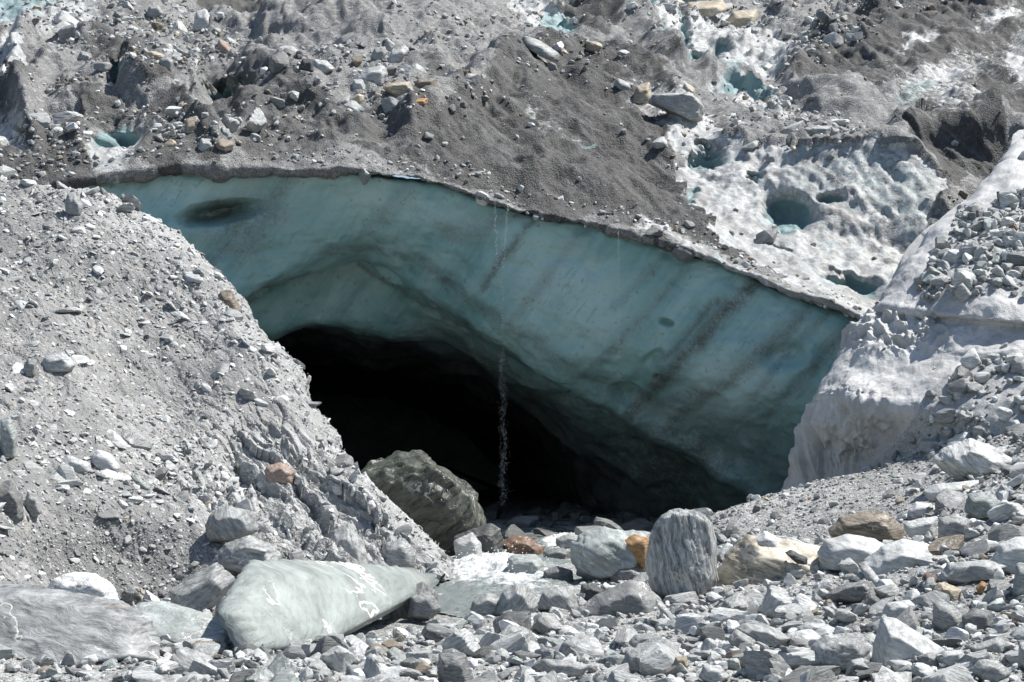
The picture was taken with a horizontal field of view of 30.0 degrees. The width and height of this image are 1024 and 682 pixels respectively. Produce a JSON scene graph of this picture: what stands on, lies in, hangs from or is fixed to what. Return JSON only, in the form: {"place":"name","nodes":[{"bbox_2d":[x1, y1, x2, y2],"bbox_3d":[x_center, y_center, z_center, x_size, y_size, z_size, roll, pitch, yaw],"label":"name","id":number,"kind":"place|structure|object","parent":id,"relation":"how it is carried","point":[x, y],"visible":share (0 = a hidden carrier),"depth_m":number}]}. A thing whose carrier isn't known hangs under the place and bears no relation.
{"place":"outdoors","nodes":[
{"label":"outdoors","id":0,"kind":"place"},
{"bbox_2d":[0,180,454,606],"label":"moraine slope","id":1,"kind":"structure","parent":0,"point":[281,410],"depth_m":35.70},
{"bbox_2d":[0,417,17,457],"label":"rock","id":2,"kind":"object","parent":1,"relation":"on","point":[8,438],"visible":0.98,"depth_m":31.06},
{"bbox_2d":[0,480,23,521],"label":"boulder","id":3,"kind":"object","parent":1,"relation":"on","point":[11,495],"visible":0.81,"depth_m":29.23},
{"bbox_2d":[23,491,41,516],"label":"rock","id":4,"kind":"object","parent":1,"relation":"on","point":[31,504],"visible":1,"depth_m":29.91},
{"bbox_2d":[41,352,75,371],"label":"rock","id":5,"kind":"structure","parent":1,"relation":"on","point":[62,362],"depth_m":35.01},
{"bbox_2d":[64,193,82,215],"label":"rock","id":6,"kind":"object","parent":1,"relation":"on","point":[73,204],"visible":1,"depth_m":41.38},
{"bbox_2d":[61,454,91,472],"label":"rock","id":7,"kind":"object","parent":1,"relation":"on","point":[78,465],"depth_m":31.69},
{"bbox_2d":[90,450,120,471],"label":"rock","id":8,"kind":"object","parent":1,"relation":"on","point":[101,460],"visible":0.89,"depth_m":32.34},
{"bbox_2d":[121,430,151,450],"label":"rock","id":9,"kind":"object","parent":1,"relation":"on","point":[138,439],"visible":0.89,"depth_m":33.93},
{"bbox_2d":[219,290,240,311],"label":"rock","id":10,"kind":"object","parent":1,"relation":"on","point":[228,298],"visible":0.53,"depth_m":39.71},
{"bbox_2d":[205,506,257,542],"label":"boulder","id":11,"kind":"object","parent":1,"relation":"on","point":[226,524],"visible":0.98,"depth_m":31.09},
{"bbox_2d":[208,536,281,572],"bbox_3d":[-4.296,3.453,30.752,1.189,0.631,0.737,0,-3,2],"label":"boulder","id":12,"kind":"object","parent":1,"relation":"on","point":[236,555],"visible":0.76,"depth_m":30.47},
{"bbox_2d":[265,462,295,484],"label":"rock","id":13,"kind":"object","parent":1,"relation":"on","point":[280,472],"visible":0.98,"depth_m":34.74},
{"bbox_2d":[330,522,366,563],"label":"rock","id":14,"kind":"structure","parent":1,"relation":"on","point":[347,538],"depth_m":32.51},
{"bbox_2d":[381,538,415,567],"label":"rock","id":15,"kind":"object","parent":1,"relation":"on","point":[400,552],"visible":0.79,"depth_m":33.04},
{"bbox_2d":[309,392,507,489],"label":"cave back wall","id":16,"kind":"structure","parent":0,"point":[368,430],"depth_m":92.76},
{"bbox_2d":[82,173,858,517],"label":"ice cave","id":17,"kind":"structure","parent":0,"point":[702,391],"depth_m":50.38},
{"bbox_2d":[434,526,581,619],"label":"stream","id":18,"kind":"structure","parent":0,"point":[463,590],"depth_m":32.94},
{"bbox_2d":[0,0,1023,319],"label":"glacier surface","id":19,"kind":"object","parent":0,"point":[856,204],"visible":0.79,"depth_m":56.12},
{"bbox_2d":[52,111,83,125],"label":"rock","id":20,"kind":"object","parent":19,"relation":"on","point":[63,117],"visible":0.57,"depth_m":53.84},
{"bbox_2d":[192,9,209,30],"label":"rock","id":21,"kind":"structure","parent":19,"relation":"on","point":[201,18],"depth_m":74.74},
{"bbox_2d":[246,107,266,132],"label":"rock","id":22,"kind":"object","parent":19,"relation":"on","point":[256,122],"visible":0.86,"depth_m":51.62},
{"bbox_2d":[356,66,387,85],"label":"rock","id":23,"kind":"object","parent":19,"relation":"on","point":[377,75],"visible":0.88,"depth_m":56.57},
{"bbox_2d":[383,81,412,94],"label":"rock","id":24,"kind":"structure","parent":19,"relation":"on","point":[398,88],"depth_m":55.84},
{"bbox_2d":[0,0,1023,681],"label":"rubble","id":25,"kind":"object","parent":19,"relation":"on","point":[960,282],"visible":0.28,"depth_m":37.42},
{"bbox_2d":[522,36,559,62],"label":"rock","id":26,"kind":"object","parent":19,"relation":"on","point":[540,48],"depth_m":62.70},
{"bbox_2d":[632,82,651,103],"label":"rock","id":27,"kind":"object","parent":19,"relation":"on","point":[642,93],"depth_m":60.28},
{"bbox_2d":[648,93,703,121],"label":"stone slab","id":28,"kind":"object","parent":19,"relation":"on","point":[690,108],"depth_m":57.75},
{"bbox_2d":[681,0,728,16],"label":"stone slab","id":29,"kind":"structure","parent":19,"relation":"on","point":[710,8],"depth_m":107.92},
{"bbox_2d":[726,9,757,27],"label":"stone slab","id":30,"kind":"structure","parent":19,"relation":"on","point":[739,18],"depth_m":110.25},
{"bbox_2d":[756,228,777,244],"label":"rock","id":31,"kind":"object","parent":19,"relation":"on","point":[769,236],"visible":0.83,"depth_m":50.32},
{"bbox_2d":[0,0,1023,681],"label":"gravel","id":32,"kind":"structure","parent":0,"point":[924,622],"depth_m":35.14},
{"bbox_2d":[0,434,1023,681],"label":"riverbed","id":33,"kind":"structure","parent":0,"point":[514,502],"depth_m":33.25},
{"bbox_2d":[0,582,160,664],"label":"boulder","id":34,"kind":"object","parent":33,"relation":"on","point":[56,625],"visible":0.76,"depth_m":23.60},
{"bbox_2d":[47,572,118,599],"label":"boulder","id":35,"kind":"object","parent":33,"relation":"on","point":[93,584],"visible":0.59,"depth_m":27.52},
{"bbox_2d":[131,670,165,681],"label":"rock","id":36,"kind":"object","parent":33,"relation":"on","point":[144,675],"visible":0.95,"depth_m":20.94},
{"bbox_2d":[134,601,228,646],"bbox_3d":[-4.444,3.874,25.357,1.509,0.529,1.220,11,15,1],"label":"stone slab","id":37,"kind":"object","parent":33,"relation":"on","point":[176,623],"depth_m":25.28},
{"bbox_2d":[170,647,212,671],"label":"rock","id":38,"kind":"object","parent":33,"relation":"on","point":[184,656],"visible":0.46,"depth_m":22.40},
{"bbox_2d":[168,562,235,611],"bbox_3d":[-4.580,3.732,28.367,1.005,0.623,0.906,-29,3,-11],"label":"boulder","id":39,"kind":"object","parent":33,"relation":"on","point":[208,587],"visible":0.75,"depth_m":28.04},
{"bbox_2d":[188,660,219,676],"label":"rock","id":40,"kind":"object","parent":33,"relation":"on","point":[201,667],"visible":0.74,"depth_m":21.78},
{"bbox_2d":[182,635,225,654],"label":"rock","id":41,"kind":"object","parent":33,"relation":"on","point":[189,643],"visible":0.28,"depth_m":24.27},
{"bbox_2d":[192,642,219,659],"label":"rock","id":42,"kind":"object","parent":33,"relation":"on","point":[211,649],"visible":0.43,"depth_m":23.34},
{"bbox_2d":[267,651,297,674],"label":"rock","id":43,"kind":"object","parent":33,"relation":"on","point":[280,662],"visible":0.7,"depth_m":21.75},
{"bbox_2d":[268,668,299,681],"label":"rock","id":44,"kind":"object","parent":33,"relation":"on","point":[286,675],"visible":1,"depth_m":20.64},
{"bbox_2d":[310,636,343,655],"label":"rock","id":45,"kind":"object","parent":33,"relation":"on","point":[325,644],"visible":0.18,"depth_m":22.87},
{"bbox_2d":[216,559,438,651],"bbox_3d":[-2.612,3.629,26.790,1.311,1.207,5.821,-1,-3,23],"label":"boulder","id":46,"kind":"object","parent":33,"relation":"on","point":[278,604],"visible":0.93,"depth_m":25.95},
{"bbox_2d":[320,646,354,672],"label":"rock","id":47,"kind":"object","parent":33,"relation":"on","point":[339,659],"visible":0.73,"depth_m":22.16},
{"bbox_2d":[363,653,380,678],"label":"rock","id":48,"kind":"object","parent":33,"relation":"on","point":[371,668],"visible":0.79,"depth_m":21.32},
{"bbox_2d":[382,581,440,620],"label":"boulder","id":49,"kind":"object","parent":33,"relation":"on","point":[422,587],"visible":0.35,"depth_m":28.06},
{"bbox_2d":[407,592,440,618],"bbox_3d":[-1.277,3.853,27.841,0.496,0.384,0.241,0,-3,0],"label":"stone slab","id":50,"kind":"object","parent":33,"relation":"on","point":[425,605],"depth_m":27.75},
{"bbox_2d":[361,450,486,555],"bbox_3d":[-1.889,3.421,39.235,2.980,2.374,2.375,0,-3,6],"label":"boulder","id":51,"kind":"object","parent":33,"relation":"on","point":[440,505],"visible":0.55,"depth_m":38.18},
{"bbox_2d":[421,623,454,642],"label":"rock","id":52,"kind":"object","parent":33,"relation":"on","point":[435,632],"visible":0.62,"depth_m":24.95},
{"bbox_2d":[437,648,473,681],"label":"rock","id":53,"kind":"object","parent":33,"relation":"on","point":[453,665],"visible":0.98,"depth_m":21.46},
{"bbox_2d":[442,628,480,651],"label":"rock","id":54,"kind":"object","parent":33,"relation":"on","point":[460,640],"visible":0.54,"depth_m":24.00},
{"bbox_2d":[454,532,482,558],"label":"rock","id":55,"kind":"object","parent":33,"relation":"on","point":[467,544],"visible":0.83,"depth_m":37.06},
{"bbox_2d":[452,523,503,555],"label":"rock","id":56,"kind":"object","parent":33,"relation":"on","point":[488,536],"visible":0.64,"depth_m":37.93},
{"bbox_2d":[470,592,499,615],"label":"stone slab","id":57,"kind":"object","parent":33,"relation":"on","point":[485,604],"depth_m":28.70},
{"bbox_2d":[490,630,530,652],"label":"rock","id":58,"kind":"object","parent":33,"relation":"on","point":[513,642],"visible":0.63,"depth_m":24.13},
{"bbox_2d":[493,610,530,633],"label":"rock","id":59,"kind":"object","parent":33,"relation":"on","point":[521,618],"visible":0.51,"depth_m":26.01},
{"bbox_2d":[495,583,537,615],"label":"boulder","id":60,"kind":"object","parent":33,"relation":"on","point":[516,597],"visible":0.79,"depth_m":28.59},
{"bbox_2d":[503,536,544,554],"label":"rock","id":61,"kind":"object","parent":33,"relation":"on","point":[526,544],"visible":0.57,"depth_m":38.05},
{"bbox_2d":[507,554,543,573],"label":"boulder","id":62,"kind":"object","parent":33,"relation":"on","point":[531,563],"visible":0.57,"depth_m":33.66},
{"bbox_2d":[533,612,561,633],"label":"rock","id":63,"kind":"object","parent":33,"relation":"on","point":[543,623],"visible":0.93,"depth_m":26.33},
{"bbox_2d":[536,586,578,611],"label":"rock","id":64,"kind":"object","parent":33,"relation":"on","point":[560,597],"visible":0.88,"depth_m":29.23},
{"bbox_2d":[543,566,573,581],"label":"rock","id":65,"kind":"object","parent":33,"relation":"on","point":[558,573],"visible":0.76,"depth_m":32.83},
{"bbox_2d":[539,659,590,676],"bbox_3d":[0.608,3.728,21.718,0.594,0.234,0.325,0,-3,-1],"label":"stone slab","id":66,"kind":"object","parent":33,"relation":"on","point":[569,668],"depth_m":21.59},
{"bbox_2d":[558,635,603,658],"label":"rock","id":67,"kind":"object","parent":33,"relation":"on","point":[589,645],"visible":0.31,"depth_m":23.65},
{"bbox_2d":[570,526,650,580],"bbox_3d":[1.713,3.705,33.019,1.425,1.018,1.134,0,-3,-2],"label":"boulder","id":68,"kind":"object","parent":33,"relation":"on","point":[603,553],"visible":0.69,"depth_m":32.57},
{"bbox_2d":[576,580,661,615],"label":"rock","id":69,"kind":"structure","parent":33,"relation":"on","point":[632,597],"depth_m":28.29},
{"bbox_2d":[615,626,637,646],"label":"rock","id":70,"kind":"object","parent":33,"relation":"on","point":[624,635],"visible":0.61,"depth_m":25.05},
{"bbox_2d":[610,567,644,582],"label":"rock","id":71,"kind":"object","parent":33,"relation":"on","point":[627,574],"visible":0.66,"depth_m":32.45},
{"bbox_2d":[625,534,648,568],"bbox_3d":[2.140,3.603,32.678,0.477,0.601,0.298,0,-3,0],"label":"stone slab","id":72,"kind":"object","parent":71,"relation":"on","point":[637,545],"depth_m":32.55},
{"bbox_2d":[621,648,640,672],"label":"rock","id":73,"kind":"object","parent":33,"relation":"on","point":[630,657],"visible":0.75,"depth_m":22.16},
{"bbox_2d":[635,642,681,674],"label":"rock","id":74,"kind":"object","parent":33,"relation":"on","point":[654,658],"visible":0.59,"depth_m":22.07},
{"bbox_2d":[662,591,698,603],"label":"rock","id":75,"kind":"object","parent":33,"relation":"on","point":[684,597],"visible":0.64,"depth_m":28.94},
{"bbox_2d":[645,508,718,599],"bbox_3d":[2.647,3.377,29.773,1.188,1.550,1.167,-12,0,-6],"label":"boulder","id":76,"kind":"object","parent":33,"relation":"on","point":[681,554],"visible":0.92,"depth_m":29.32},
{"bbox_2d":[674,612,706,633],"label":"rock","id":77,"kind":"object","parent":33,"relation":"on","point":[684,623],"visible":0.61,"depth_m":25.65},
{"bbox_2d":[698,625,724,639],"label":"rock","id":78,"kind":"object","parent":33,"relation":"on","point":[709,631],"visible":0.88,"depth_m":24.90},
{"bbox_2d":[698,664,728,681],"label":"rock","id":79,"kind":"object","parent":33,"relation":"on","point":[712,673],"visible":1,"depth_m":20.79},
{"bbox_2d":[710,607,750,622],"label":"rock","id":80,"kind":"object","parent":33,"relation":"on","point":[722,614],"visible":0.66,"depth_m":26.47},
{"bbox_2d":[721,593,750,610],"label":"rock","id":81,"kind":"object","parent":33,"relation":"on","point":[736,600],"visible":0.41,"depth_m":27.49},
{"bbox_2d":[727,628,755,652],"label":"rock","id":82,"kind":"object","parent":33,"relation":"on","point":[737,637],"visible":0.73,"depth_m":23.60},
{"bbox_2d":[735,623,790,646],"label":"boulder","id":83,"kind":"object","parent":33,"relation":"on","point":[769,636],"visible":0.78,"depth_m":23.73},
{"bbox_2d":[742,650,790,678],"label":"rock","id":84,"kind":"object","parent":33,"relation":"on","point":[756,663],"visible":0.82,"depth_m":20.96},
{"bbox_2d":[716,534,819,586],"bbox_3d":[4.190,3.563,30.180,2.298,1.037,1.231,0,-3,-2],"label":"boulder","id":85,"kind":"object","parent":33,"relation":"on","point":[751,559],"visible":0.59,"depth_m":29.82},
{"bbox_2d":[755,531,778,546],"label":"rock","id":86,"kind":"object","parent":85,"relation":"on","point":[765,538],"visible":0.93,"depth_m":29.94},
{"bbox_2d":[759,585,791,618],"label":"rock","id":87,"kind":"object","parent":33,"relation":"on","point":[774,597],"visible":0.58,"depth_m":26.70},
{"bbox_2d":[774,603,809,618],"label":"rock","id":88,"kind":"object","parent":33,"relation":"on","point":[781,611],"visible":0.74,"depth_m":26.22},
{"bbox_2d":[777,647,820,670],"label":"rock","id":89,"kind":"object","parent":33,"relation":"on","point":[803,656],"visible":0.42,"depth_m":21.30},
{"bbox_2d":[777,665,836,681],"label":"rock","id":90,"kind":"object","parent":33,"relation":"on","point":[824,674],"visible":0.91,"depth_m":19.98},
{"bbox_2d":[811,632,870,670],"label":"boulder","id":91,"kind":"object","parent":33,"relation":"on","point":[841,650],"visible":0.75,"depth_m":21.27},
{"bbox_2d":[817,534,883,570],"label":"boulder","id":92,"kind":"object","parent":33,"relation":"on","point":[832,553],"visible":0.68,"depth_m":29.56},
{"bbox_2d":[824,581,878,603],"bbox_3d":[4.739,3.523,26.676,0.771,0.350,0.455,0,-3,0],"label":"stone slab","id":93,"kind":"object","parent":33,"relation":"on","point":[853,592],"depth_m":26.48},
{"bbox_2d":[828,510,906,541],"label":"boulder","id":94,"kind":"object","parent":33,"relation":"on","point":[879,526],"visible":0.72,"depth_m":31.00},
{"bbox_2d":[853,661,882,679],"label":"rock","id":95,"kind":"object","parent":33,"relation":"on","point":[864,673],"visible":0.87,"depth_m":20.87},
{"bbox_2d":[870,671,911,681],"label":"rock","id":96,"kind":"object","parent":33,"relation":"on","point":[905,676],"visible":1,"depth_m":20.68},
{"bbox_2d":[882,600,914,617],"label":"rock","id":97,"kind":"object","parent":33,"relation":"on","point":[895,609],"visible":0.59,"depth_m":25.18},
{"bbox_2d":[863,539,934,574],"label":"rock","id":98,"kind":"object","parent":33,"relation":"on","point":[901,554],"depth_m":28.59},
{"bbox_2d":[896,606,918,628],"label":"rock","id":99,"kind":"object","parent":33,"relation":"on","point":[907,616],"visible":0.33,"depth_m":24.55},
{"bbox_2d":[872,616,944,666],"bbox_3d":[4.534,3.448,21.887,0.844,0.607,0.532,0,-3,0],"label":"stone slab","id":100,"kind":"object","parent":33,"relation":"on","point":[895,639],"depth_m":21.72},
{"bbox_2d":[903,516,937,537],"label":"rock","id":101,"kind":"object","parent":33,"relation":"on","point":[919,526],"visible":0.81,"depth_m":30.25},
{"bbox_2d":[907,502,934,519],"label":"rock","id":102,"kind":"object","parent":33,"relation":"on","point":[916,510],"visible":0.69,"depth_m":32.25},
{"bbox_2d":[913,590,949,606],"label":"rock","id":103,"kind":"object","parent":33,"relation":"on","point":[928,599],"visible":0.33,"depth_m":25.88},
{"bbox_2d":[928,534,963,554],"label":"rock","id":104,"kind":"object","parent":33,"relation":"on","point":[954,542],"visible":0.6,"depth_m":28.74},
{"bbox_2d":[921,664,971,681],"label":"rock","id":105,"kind":"object","parent":33,"relation":"on","point":[958,673],"visible":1,"depth_m":20.06},
{"bbox_2d":[932,599,962,629],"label":"boulder","id":106,"kind":"object","parent":33,"relation":"on","point":[946,615],"visible":0.91,"depth_m":24.30},
{"bbox_2d":[933,582,961,600],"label":"rock","id":107,"kind":"object","parent":33,"relation":"on","point":[953,592],"visible":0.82,"depth_m":25.93},
{"bbox_2d":[923,480,978,500],"bbox_3d":[7.671,2.577,32.918,1.216,0.370,0.588,0,-3,0],"label":"stone slab","id":108,"kind":"object","parent":33,"relation":"on","point":[932,492],"depth_m":32.79},
{"bbox_2d":[935,488,967,510],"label":"rock","id":109,"kind":"object","parent":33,"relation":"on","point":[948,499],"visible":0.86,"depth_m":31.93},
{"bbox_2d":[939,650,964,665],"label":"rock","id":110,"kind":"object","parent":33,"relation":"on","point":[950,657],"visible":0.75,"depth_m":21.26},
{"bbox_2d":[937,514,971,537],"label":"rock","id":111,"kind":"object","parent":33,"relation":"on","point":[952,524],"visible":0.68,"depth_m":29.60},
{"bbox_2d":[936,560,1006,583],"bbox_3d":[6.439,3.259,26.814,1.007,0.385,0.611,0,-3,-1],"label":"stone slab","id":112,"kind":"object","parent":33,"relation":"on","point":[965,572],"depth_m":26.54},
{"bbox_2d":[932,438,1011,480],"bbox_3d":[8.148,2.175,33.692,1.408,0.883,0.933,30,26,-9],"label":"boulder","id":113,"kind":"object","parent":33,"relation":"on","point":[962,460],"visible":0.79,"depth_m":33.38},
{"bbox_2d":[959,539,989,556],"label":"rock","id":114,"kind":"object","parent":33,"relation":"on","point":[980,546],"visible":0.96,"depth_m":28.33},
{"bbox_2d":[962,608,993,628],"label":"rock","id":115,"kind":"object","parent":33,"relation":"on","point":[980,619],"visible":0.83,"depth_m":24.14},
{"bbox_2d":[964,491,1000,519],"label":"rock","id":116,"kind":"object","parent":33,"relation":"on","point":[979,505],"visible":0.87,"depth_m":30.29},
{"bbox_2d":[969,637,1005,652],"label":"stone slab","id":117,"kind":"object","parent":33,"relation":"on","point":[996,645],"depth_m":22.13},
{"bbox_2d":[971,659,1010,681],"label":"boulder","id":118,"kind":"object","parent":33,"relation":"on","point":[983,669],"visible":0.97,"depth_m":20.45},
{"bbox_2d":[987,503,1016,521],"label":"rock","id":119,"kind":"object","parent":33,"relation":"on","point":[997,513],"visible":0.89,"depth_m":29.80},
{"bbox_2d":[988,523,1023,541],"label":"rock","id":120,"kind":"object","parent":33,"relation":"on","point":[1002,532],"visible":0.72,"depth_m":28.60},
{"bbox_2d":[989,536,1023,574],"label":"boulder","id":121,"kind":"object","parent":33,"relation":"on","point":[1009,553],"visible":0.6,"depth_m":26.89},
{"bbox_2d":[1012,562,1023,597],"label":"stone slab","id":122,"kind":"object","parent":33,"relation":"on","point":[1018,587],"depth_m":25.78},
{"bbox_2d":[780,129,1023,491],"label":"ice ridge","id":123,"kind":"structure","parent":0,"point":[910,329],"depth_m":39.78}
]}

